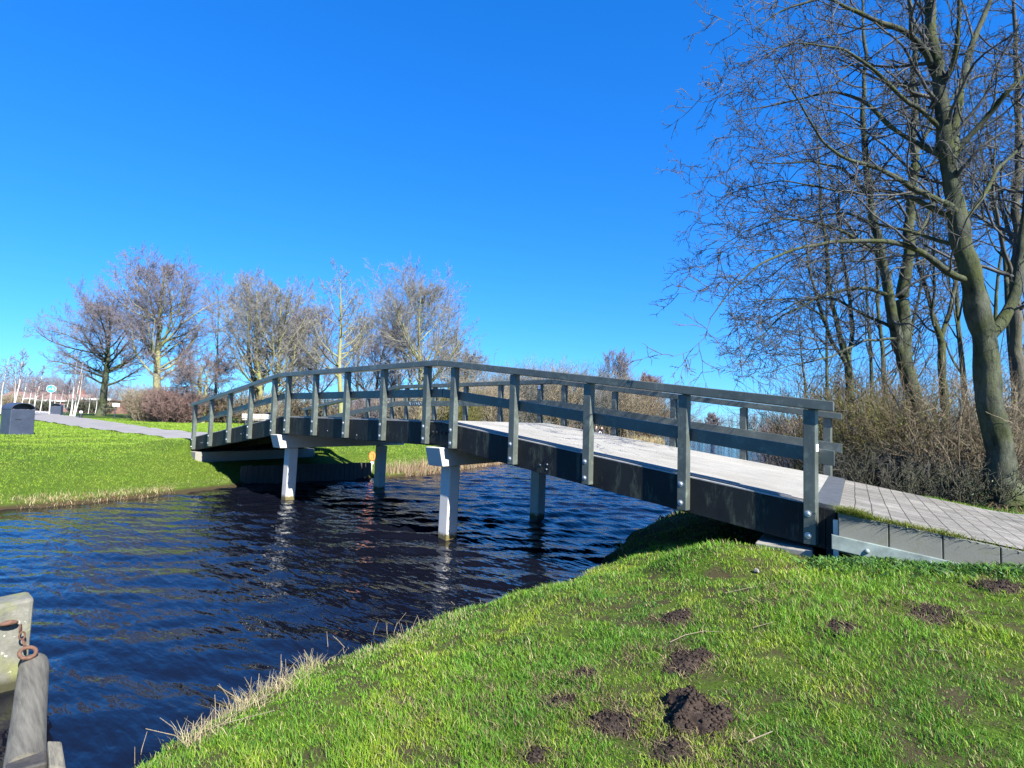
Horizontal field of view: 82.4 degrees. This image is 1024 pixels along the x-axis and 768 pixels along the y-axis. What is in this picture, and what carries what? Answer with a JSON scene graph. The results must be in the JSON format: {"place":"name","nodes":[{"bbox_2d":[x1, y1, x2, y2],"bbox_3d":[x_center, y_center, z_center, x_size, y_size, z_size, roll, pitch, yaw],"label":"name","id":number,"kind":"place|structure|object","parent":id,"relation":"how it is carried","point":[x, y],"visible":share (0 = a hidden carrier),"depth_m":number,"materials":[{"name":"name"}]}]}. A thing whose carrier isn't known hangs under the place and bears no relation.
{"place":"outdoors","nodes":[
{"label":"outdoors","id":0,"kind":"place"},
{"bbox_2d":[35,412,207,438],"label":"path","id":1,"kind":"structure","parent":0,"point":[87,423],"depth_m":30.57,"materials":[{"name":"concrete"}]},
{"bbox_2d":[0,432,792,767],"bbox_3d":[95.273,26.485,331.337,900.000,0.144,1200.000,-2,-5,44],"label":"water","id":2,"kind":"structure","parent":0,"point":[174,608],"depth_m":7.34,"materials":[{"name":"blue liquid"}]},
{"bbox_2d":[3,653,65,767],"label":"timber log","id":3,"kind":"object","parent":2,"relation":"on","point":[28,745],"visible":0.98,"depth_m":3.25,"materials":[{"name":"grey wood"}]},
{"bbox_2d":[0,411,1023,767],"bbox_3d":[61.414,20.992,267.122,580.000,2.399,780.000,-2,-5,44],"label":"ground","id":4,"kind":"structure","parent":0,"point":[230,471],"depth_m":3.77,"materials":[{"name":"plant"}]},
{"bbox_2d":[0,355,14,413],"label":"birch tree","id":5,"kind":"object","parent":4,"relation":"on","point":[6,372],"visible":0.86,"depth_m":55.17,"materials":[{"name":"white plant"}]},
{"bbox_2d":[0,592,33,692],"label":"mooring post","id":6,"kind":"object","parent":4,"relation":"on","point":[16,610],"visible":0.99,"depth_m":4.15,"materials":[{"name":"wood"}]},
{"bbox_2d":[17,624,37,659],"bbox_3d":[-3.411,1.801,4.082,0.191,0.212,0.112,1,-4,12],"label":"mooring chain","id":7,"kind":"object","parent":6,"relation":"hanging from","point":[20,656],"visible":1,"depth_m":4.09,"materials":[{"name":"metal"}]},
{"bbox_2d":[0,403,35,434],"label":"litter bin","id":8,"kind":"object","parent":4,"relation":"on","point":[17,418],"visible":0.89,"depth_m":20.41,"materials":[{"name":"grey metal"}]},
{"bbox_2d":[0,392,35,411],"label":"shrub","id":9,"kind":"object","parent":4,"relation":"on","point":[7,398],"visible":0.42,"depth_m":69.97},
{"bbox_2d":[7,348,33,402],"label":"birch tree","id":10,"kind":"object","parent":4,"relation":"on","point":[21,366],"visible":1,"depth_m":42.29,"materials":[{"name":"white plant"}]},
{"bbox_2d":[4,388,47,402],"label":"house","id":11,"kind":"structure","parent":4,"relation":"on","point":[26,395],"depth_m":127.39,"materials":[{"name":"red brick"}]},
{"bbox_2d":[0,370,73,394],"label":"shrub","id":12,"kind":"object","parent":4,"relation":"on","point":[10,385],"visible":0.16,"depth_m":135.65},
{"bbox_2d":[24,396,59,411],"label":"hedge","id":13,"kind":"object","parent":4,"relation":"on","point":[45,407],"visible":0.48,"depth_m":103.10,"materials":[{"name":"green plant"}]},
{"bbox_2d":[1,373,91,393],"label":"shrub","id":14,"kind":"object","parent":4,"relation":"on","point":[35,384],"visible":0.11,"depth_m":136.78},
{"bbox_2d":[50,404,62,414],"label":"litter bin","id":15,"kind":"object","parent":4,"relation":"on","point":[56,408],"visible":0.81,"depth_m":57.78,"materials":[{"name":"grey metal"}]},
{"bbox_2d":[37,390,96,411],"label":"house","id":16,"kind":"structure","parent":4,"relation":"on","point":[82,395],"depth_m":119.92,"materials":[{"name":"red brick"}]},
{"bbox_2d":[20,370,121,398],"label":"shrub","id":17,"kind":"object","parent":4,"relation":"on","point":[60,383],"visible":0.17,"depth_m":134.04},
{"bbox_2d":[69,355,87,415],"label":"birch tree","id":18,"kind":"object","parent":4,"relation":"on","point":[75,373],"visible":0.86,"depth_m":57.05,"materials":[{"name":"white plant"}]},
{"bbox_2d":[72,373,87,415],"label":"birch tree","id":19,"kind":"object","parent":4,"relation":"on","point":[80,384],"visible":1,"depth_m":56.05,"materials":[{"name":"white plant"}]},
{"bbox_2d":[71,361,90,415],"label":"birch tree","id":20,"kind":"object","parent":4,"relation":"on","point":[81,371],"visible":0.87,"depth_m":57.29,"materials":[{"name":"white plant"}]},
{"bbox_2d":[63,395,115,413],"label":"hedge","id":21,"kind":"object","parent":4,"relation":"on","point":[83,404],"visible":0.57,"depth_m":96.29,"materials":[{"name":"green plant"}]},
{"bbox_2d":[22,273,161,415],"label":"bare tree","id":22,"kind":"object","parent":4,"relation":"on","point":[107,324],"visible":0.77,"depth_m":60.86,"materials":[{"name":"brown plant"}]},
{"bbox_2d":[12,485,175,508],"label":"dry reeds","id":23,"kind":"object","parent":4,"relation":"on","point":[83,495],"visible":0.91,"depth_m":12.65,"materials":[{"name":"plant"}]},
{"bbox_2d":[81,398,125,413],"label":"house","id":24,"kind":"structure","parent":4,"relation":"on","point":[113,400],"depth_m":110.09,"materials":[{"name":"red brick"}]},
{"bbox_2d":[63,375,144,399],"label":"shrub","id":25,"kind":"object","parent":4,"relation":"on","point":[109,392],"visible":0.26,"depth_m":130.31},
{"bbox_2d":[104,382,178,421],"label":"bush","id":26,"kind":"object","parent":4,"relation":"on","point":[134,412],"visible":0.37,"depth_m":44.88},
{"bbox_2d":[88,240,228,393],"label":"bare tree","id":27,"kind":"object","parent":4,"relation":"on","point":[155,352],"visible":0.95,"depth_m":52.01,"materials":[{"name":"brown plant"}]},
{"bbox_2d":[133,384,222,422],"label":"bush","id":28,"kind":"object","parent":4,"relation":"on","point":[172,407],"visible":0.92,"depth_m":44.10,"materials":[{"name":"plant"}]},
{"bbox_2d":[143,342,243,422],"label":"beech tree","id":29,"kind":"object","parent":4,"relation":"on","point":[187,374],"visible":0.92,"depth_m":45.96,"materials":[{"name":"brown plant"}]},
{"bbox_2d":[146,688,279,754],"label":"dry stalks","id":30,"kind":"object","parent":4,"relation":"on","point":[199,734],"visible":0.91,"depth_m":3.37,"materials":[{"name":"plant"}]},
{"bbox_2d":[195,284,238,420],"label":"alder","id":31,"kind":"object","parent":4,"relation":"on","point":[215,334],"visible":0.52,"depth_m":51.52,"materials":[{"name":"brown plant"}]},
{"bbox_2d":[202,384,268,423],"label":"thicket bush","id":32,"kind":"object","parent":4,"relation":"on","point":[238,416],"visible":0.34,"depth_m":49.00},
{"bbox_2d":[0,416,471,502],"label":"grass","id":33,"kind":"structure","parent":4,"relation":"on","point":[71,429],"depth_m":18.21,"materials":[{"name":"plant"}]},
{"bbox_2d":[199,672,290,724],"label":"dry stalks","id":34,"kind":"object","parent":4,"relation":"on","point":[244,701],"visible":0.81,"depth_m":3.72,"materials":[{"name":"plant"}]},
{"bbox_2d":[196,266,330,420],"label":"bare tree","id":35,"kind":"object","parent":4,"relation":"on","point":[254,307],"visible":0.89,"depth_m":49.19,"materials":[{"name":"brown plant"}]},
{"bbox_2d":[233,388,311,422],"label":"thicket bush","id":36,"kind":"object","parent":4,"relation":"on","point":[280,412],"visible":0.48,"depth_m":49.18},
{"bbox_2d":[238,658,309,699],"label":"dry stalks","id":37,"kind":"object","parent":4,"relation":"on","point":[277,686],"visible":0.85,"depth_m":4.02,"materials":[{"name":"plant"}]},
{"bbox_2d":[270,315,324,399],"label":"bare tree","id":38,"kind":"object","parent":4,"relation":"on","point":[298,388],"visible":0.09,"depth_m":67.89,"materials":[{"name":"brown plant"}]},
{"bbox_2d":[240,462,370,483],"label":"retaining wall","id":39,"kind":"structure","parent":4,"relation":"on","point":[249,474],"depth_m":18.04,"materials":[{"name":"wood"}]},
{"bbox_2d":[280,388,335,416],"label":"thicket bush","id":40,"kind":"object","parent":4,"relation":"on","point":[308,405],"visible":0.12,"depth_m":50.69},
{"bbox_2d":[284,650,332,679],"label":"dry stalks","id":41,"kind":"object","parent":4,"relation":"on","point":[310,661],"visible":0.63,"depth_m":4.36,"materials":[{"name":"plant"}]},
{"bbox_2d":[270,295,354,400],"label":"bare tree","id":42,"kind":"object","parent":4,"relation":"on","point":[324,349],"visible":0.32,"depth_m":55.52,"materials":[{"name":"brown plant"}]},
{"bbox_2d":[291,257,375,412],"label":"bare tree","id":43,"kind":"object","parent":4,"relation":"on","point":[339,376],"visible":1,"depth_m":45.95,"materials":[{"name":"beige plant"}]},
{"bbox_2d":[307,390,376,417],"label":"thicket bush","id":44,"kind":"object","parent":4,"relation":"on","point":[330,410],"visible":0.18,"depth_m":49.01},
{"bbox_2d":[322,309,389,390],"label":"bare tree","id":45,"kind":"object","parent":4,"relation":"on","point":[358,362],"visible":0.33,"depth_m":66.21,"materials":[{"name":"brown plant"}]},
{"bbox_2d":[332,384,411,418],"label":"thicket bush","id":46,"kind":"object","parent":4,"relation":"on","point":[361,405],"visible":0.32,"depth_m":48.45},
{"bbox_2d":[333,324,417,417],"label":"bare tree","id":47,"kind":"object","parent":4,"relation":"on","point":[391,383],"visible":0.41,"depth_m":57.73,"materials":[{"name":"brown plant"}]},
{"bbox_2d":[364,302,427,389],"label":"bare tree","id":48,"kind":"object","parent":4,"relation":"on","point":[412,379],"visible":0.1,"depth_m":69.45,"materials":[{"name":"brown plant"}]},
{"bbox_2d":[370,388,447,419],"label":"thicket bush","id":49,"kind":"object","parent":4,"relation":"on","point":[412,414],"visible":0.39,"depth_m":48.26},
{"bbox_2d":[346,253,486,419],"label":"bare tree","id":50,"kind":"object","parent":4,"relation":"on","point":[420,309],"visible":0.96,"depth_m":48.52,"materials":[{"name":"brown plant"}]},
{"bbox_2d":[386,454,501,475],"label":"dry reeds","id":51,"kind":"object","parent":4,"relation":"on","point":[424,466],"visible":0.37,"depth_m":21.08,"materials":[{"name":"plant"}]},
{"bbox_2d":[417,333,483,389],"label":"bare tree","id":52,"kind":"object","parent":4,"relation":"on","point":[448,354],"visible":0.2,"depth_m":74.68,"materials":[{"name":"brown plant"}]},
{"bbox_2d":[413,388,489,420],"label":"thicket bush","id":53,"kind":"object","parent":4,"relation":"on","point":[470,415],"visible":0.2,"depth_m":50.82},
{"bbox_2d":[437,347,497,398],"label":"bare tree","id":54,"kind":"object","parent":4,"relation":"on","point":[475,360],"visible":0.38,"depth_m":59.82,"materials":[{"name":"brown plant"}]},
{"bbox_2d":[436,373,527,421],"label":"thicket bush","id":55,"kind":"object","parent":4,"relation":"on","point":[492,414],"visible":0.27,"depth_m":54.55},
{"bbox_2d":[190,360,844,557],"bbox_3d":[-2.301,1.815,13.540,18.835,3.997,4.413,-2,-5,44],"label":"footbridge","id":56,"kind":"object","parent":4,"relation":"on","point":[789,510],"visible":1,"depth_m":9.04,"materials":[{"name":"paint"}]},
{"bbox_2d":[469,349,568,422],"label":"thicket bush","id":57,"kind":"object","parent":4,"relation":"on","point":[529,415],"visible":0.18,"depth_m":64.56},
{"bbox_2d":[523,746,550,764],"bbox_3d":[0.114,1.812,2.832,0.178,0.093,0.165,-2,-5,44],"label":"molehill","id":58,"kind":"object","parent":4,"relation":"on","point":[537,752],"visible":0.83,"depth_m":2.82,"materials":[{"name":"soil"}]},
{"bbox_2d":[495,352,603,427],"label":"thicket bush","id":59,"kind":"object","parent":4,"relation":"on","point":[556,419],"visible":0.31,"depth_m":65.59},
{"bbox_2d":[544,693,577,708],"bbox_3d":[0.286,1.809,3.309,0.223,0.097,0.223,-2,-5,44],"label":"molehill","id":60,"kind":"object","parent":4,"relation":"on","point":[563,698],"visible":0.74,"depth_m":3.30,"materials":[{"name":"soil"}]},
{"bbox_2d":[566,667,597,680],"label":"molehill","id":61,"kind":"object","parent":4,"relation":"on","point":[590,672],"visible":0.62,"depth_m":3.56,"materials":[{"name":"soil"}]},
{"bbox_2d":[520,357,650,433],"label":"thicket bush","id":62,"kind":"object","parent":4,"relation":"on","point":[603,399],"visible":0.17,"depth_m":67.95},
{"bbox_2d":[584,707,645,740],"bbox_3d":[0.524,1.766,3.008,0.362,0.129,0.342,-2,-5,44],"label":"molehill","id":63,"kind":"object","parent":4,"relation":"on","point":[612,719],"visible":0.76,"depth_m":2.99,"materials":[{"name":"soil"}]},
{"bbox_2d":[593,347,638,429],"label":"bare tree","id":64,"kind":"object","parent":4,"relation":"on","point":[620,363],"visible":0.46,"depth_m":78.75,"materials":[{"name":"brown plant"}]},
{"bbox_2d":[573,367,669,437],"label":"thicket bush","id":65,"kind":"object","parent":4,"relation":"on","point":[626,408],"visible":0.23,"depth_m":70.06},
{"bbox_2d":[608,433,664,444],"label":"dry reeds","id":66,"kind":"object","parent":4,"relation":"on","point":[657,440],"visible":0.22,"depth_m":60.56,"materials":[{"name":"plant"}]},
{"bbox_2d":[638,370,665,433],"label":"bare tree","id":67,"kind":"object","parent":4,"relation":"on","point":[649,378],"visible":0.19,"depth_m":80.86,"materials":[{"name":"brown plant"}]},
{"bbox_2d":[597,372,720,442],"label":"thicket bush","id":68,"kind":"object","parent":4,"relation":"on","point":[664,412],"visible":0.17,"depth_m":73.55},
{"bbox_2d":[528,410,796,428],"bbox_3d":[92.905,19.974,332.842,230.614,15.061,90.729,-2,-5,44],"label":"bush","id":69,"kind":"object","parent":4,"relation":"on","point":[752,419],"visible":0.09,"depth_m":339.57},
{"bbox_2d":[648,733,702,767],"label":"molehill","id":70,"kind":"object","parent":4,"relation":"on","point":[672,744],"visible":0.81,"depth_m":2.69,"materials":[{"name":"soil"}]},
{"bbox_2d":[659,607,695,626],"bbox_3d":[1.215,1.746,4.302,0.381,0.138,0.392,-2,-5,44],"label":"molehill","id":71,"kind":"object","parent":4,"relation":"on","point":[681,615],"visible":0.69,"depth_m":4.28,"materials":[{"name":"soil"}]},
{"bbox_2d":[659,647,719,678],"bbox_3d":[1.068,1.713,3.589,0.405,0.144,0.424,-2,-5,44],"label":"molehill","id":72,"kind":"object","parent":4,"relation":"on","point":[684,658],"visible":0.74,"depth_m":3.55,"materials":[{"name":"soil"}]},
{"bbox_2d":[656,685,737,738],"bbox_3d":[0.921,1.676,2.983,0.486,0.195,0.490,-2,-5,44],"label":"molehill","id":73,"kind":"object","parent":4,"relation":"on","point":[691,708],"visible":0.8,"depth_m":2.89,"materials":[{"name":"soil"}]},
{"bbox_2d":[754,305,834,435],"bbox_3d":[12.878,0.017,26.242,3.048,7.432,2.578,-2,-5,44],"label":"thin tree","id":74,"kind":"object","parent":4,"relation":"on","point":[803,369],"visible":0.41,"depth_m":26.27,"materials":[{"name":"brown plant"}]},
{"bbox_2d":[701,92,900,427],"bbox_3d":[7.420,-2.549,14.799,4.082,9.968,5.704,-2,-5,44],"label":"bare tree","id":75,"kind":"object","parent":4,"relation":"on","point":[848,354],"visible":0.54,"depth_m":14.93,"materials":[{"name":"brown plant"}]},
{"bbox_2d":[720,381,887,468],"bbox_3d":[8.399,1.433,16.858,4.407,3.165,4.597,-1,-4,31],"label":"bramble bush","id":76,"kind":"object","parent":4,"relation":"on","point":[766,458],"visible":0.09,"depth_m":16.90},
{"bbox_2d":[629,0,1023,507],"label":"bare tree","id":77,"kind":"object","parent":4,"relation":"on","point":[985,329],"visible":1,"depth_m":8.98,"materials":[{"name":"brown plant"}]},
{"bbox_2d":[709,335,954,474],"bbox_3d":[7.506,0.656,14.795,5.188,3.786,4.919,1,-4,7],"label":"bramble bush","id":78,"kind":"object","parent":4,"relation":"on","point":[798,425],"visible":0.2,"depth_m":14.32,"materials":[{"name":"plant"}]},
{"bbox_2d":[789,244,874,398],"bbox_3d":[13.422,-1.430,24.405,3.445,9.618,1.845,1,-4,6],"label":"thin tree","id":79,"kind":"object","parent":4,"relation":"on","point":[826,368],"visible":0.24,"depth_m":24.46,"materials":[{"name":"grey plant"}]},
{"bbox_2d":[655,472,1023,520],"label":"undergrowth","id":80,"kind":"object","parent":4,"relation":"on","point":[1016,508],"visible":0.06,"depth_m":8.86,"materials":[{"name":"green plant"}]},
{"bbox_2d":[825,619,861,637],"bbox_3d":[2.138,1.598,3.783,0.292,0.097,0.284,-2,-5,44],"label":"molehill","id":81,"kind":"object","parent":4,"relation":"on","point":[848,626],"visible":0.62,"depth_m":3.77,"materials":[{"name":"soil"}]},
{"bbox_2d":[684,0,1021,475],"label":"bare tree","id":82,"kind":"object","parent":4,"relation":"on","point":[898,316],"visible":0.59,"depth_m":11.94,"materials":[{"name":"brown plant"}]},
{"bbox_2d":[753,369,953,440],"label":"woods","id":83,"kind":"object","parent":4,"relation":"on","point":[815,398],"visible":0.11,"depth_m":52.73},
{"bbox_2d":[794,432,922,490],"bbox_3d":[6.421,1.502,10.901,2.200,1.287,2.420,1,-4,4],"label":"bramble bush","id":84,"kind":"object","parent":4,"relation":"on","point":[838,469],"visible":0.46,"depth_m":10.45,"materials":[{"name":"brown plant"}]},
{"bbox_2d":[772,353,974,482],"bbox_3d":[7.790,0.809,12.491,4.244,2.983,4.070,2,-4,-12],"label":"bramble bush","id":85,"kind":"object","parent":4,"relation":"on","point":[861,408],"visible":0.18,"depth_m":12.03,"materials":[{"name":"brown plant"}]},
{"bbox_2d":[823,195,924,412],"bbox_3d":[12.780,-2.183,21.209,3.456,10.291,3.582,-2,-5,44],"label":"thin tree","id":86,"kind":"object","parent":4,"relation":"on","point":[870,359],"visible":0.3,"depth_m":21.27,"materials":[{"name":"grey plant"}]},
{"bbox_2d":[756,335,1023,456],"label":"bramble bush","id":87,"kind":"object","parent":4,"relation":"on","point":[884,380],"visible":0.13,"depth_m":15.70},
{"bbox_2d":[824,148,961,414],"bbox_3d":[11.182,-2.254,17.102,2.258,9.744,3.464,4,-4,-27],"label":"thin tree","id":88,"kind":"object","parent":4,"relation":"on","point":[880,331],"visible":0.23,"depth_m":17.34,"materials":[{"name":"brown plant"}]},
{"bbox_2d":[775,331,1023,477],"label":"bramble bush","id":89,"kind":"object","parent":4,"relation":"on","point":[875,417],"visible":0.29,"depth_m":11.64,"materials":[{"name":"brown plant"}]},
{"bbox_2d":[870,170,952,414],"bbox_3d":[18.393,-3.153,26.296,2.794,13.079,4.177,2,-4,-5],"label":"thin tree","id":90,"kind":"object","parent":4,"relation":"on","point":[919,294],"visible":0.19,"depth_m":26.08,"materials":[{"name":"brown plant"}]},
{"bbox_2d":[841,440,982,502],"bbox_3d":[6.819,1.540,10.043,2.114,1.156,2.305,-2,-5,44],"label":"bramble bush","id":91,"kind":"object","parent":4,"relation":"on","point":[888,485],"visible":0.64,"depth_m":9.66,"materials":[{"name":"brown plant"}]},
{"bbox_2d":[801,344,1023,487],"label":"bramble bush","id":92,"kind":"object","parent":4,"relation":"on","point":[890,414],"visible":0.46,"depth_m":10.82,"materials":[{"name":"brown plant"}]},
{"bbox_2d":[827,334,1013,470],"bbox_3d":[12.301,0.645,15.669,6.229,3.987,6.282,-2,-5,44],"label":"bramble bush","id":93,"kind":"object","parent":4,"relation":"on","point":[956,378],"visible":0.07,"depth_m":15.07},
{"bbox_2d":[826,503,1023,551],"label":"kerb weeds","id":94,"kind":"object","parent":4,"relation":"on","point":[859,513],"visible":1,"depth_m":5.27,"materials":[{"name":"green plant"}]},
{"bbox_2d":[831,513,1023,564],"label":"path edging","id":95,"kind":"object","parent":4,"relation":"on","point":[856,536],"visible":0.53,"depth_m":5.22,"materials":[{"name":"concrete"}]},
{"bbox_2d":[843,136,1021,478],"bbox_3d":[9.997,-1.953,14.055,3.979,8.739,3.279,0,-4,19],"label":"bare tree","id":96,"kind":"object","parent":4,"relation":"on","point":[941,335],"visible":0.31,"depth_m":13.97,"materials":[{"name":"brown plant"}]},
{"bbox_2d":[904,604,963,625],"bbox_3d":[2.863,1.580,3.965,0.464,0.097,0.451,-2,-5,44],"label":"molehill","id":97,"kind":"object","parent":4,"relation":"on","point":[932,612],"visible":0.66,"depth_m":3.97,"materials":[{"name":"soil"}]},
{"bbox_2d":[861,352,1023,497],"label":"bramble bush","id":98,"kind":"object","parent":4,"relation":"on","point":[1014,424],"visible":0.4,"depth_m":10.33,"materials":[{"name":"brown plant"}]},
{"bbox_2d":[891,105,999,458],"bbox_3d":[15.444,-3.636,21.053,3.328,13.049,3.529,0,-4,20],"label":"thin tree","id":99,"kind":"object","parent":4,"relation":"on","point":[957,309],"visible":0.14,"depth_m":20.30,"materials":[{"name":"brown plant"}]},
{"bbox_2d":[883,449,1023,507],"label":"bramble bush","id":100,"kind":"object","parent":4,"relation":"on","point":[976,480],"visible":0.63,"depth_m":9.25,"materials":[{"name":"brown plant"}]},
{"bbox_2d":[888,0,1023,475],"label":"bare tree","id":101,"kind":"object","parent":4,"relation":"on","point":[1016,354],"visible":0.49,"depth_m":12.45,"materials":[{"name":"brown plant"}]},
{"bbox_2d":[918,387,1023,485],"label":"bramble bush","id":102,"kind":"object","parent":4,"relation":"on","point":[973,438],"visible":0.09,"depth_m":10.89,"materials":[{"name":"brown plant"}]},
{"bbox_2d":[927,72,1023,431],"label":"thin tree","id":103,"kind":"object","parent":4,"relation":"on","point":[1006,286],"visible":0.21,"depth_m":19.55,"materials":[{"name":"brown plant"}]},
{"bbox_2d":[940,134,1023,359],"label":"thin tree","id":104,"kind":"object","parent":4,"relation":"on","point":[995,305],"visible":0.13,"depth_m":24.58,"materials":[{"name":"brown plant"}]},
{"bbox_2d":[967,579,1023,593],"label":"molehill","id":105,"kind":"object","parent":4,"relation":"on","point":[991,585],"visible":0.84,"depth_m":4.37,"materials":[{"name":"soil"}]},
{"bbox_2d":[0,0,1023,429],"label":"sky","id":106,"kind":"structure","parent":0,"point":[518,144],"materials":[{"name":"blue"}]},
{"bbox_2d":[354,575,1023,767],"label":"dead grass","id":107,"kind":"structure","parent":0,"point":[689,743],"depth_m":3.37,"materials":[{"name":"plant"}]},
{"bbox_2d":[840,480,1023,549],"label":"brick path","id":108,"kind":"structure","parent":0,"point":[997,527],"depth_m":6.54,"materials":[{"name":"brick"}]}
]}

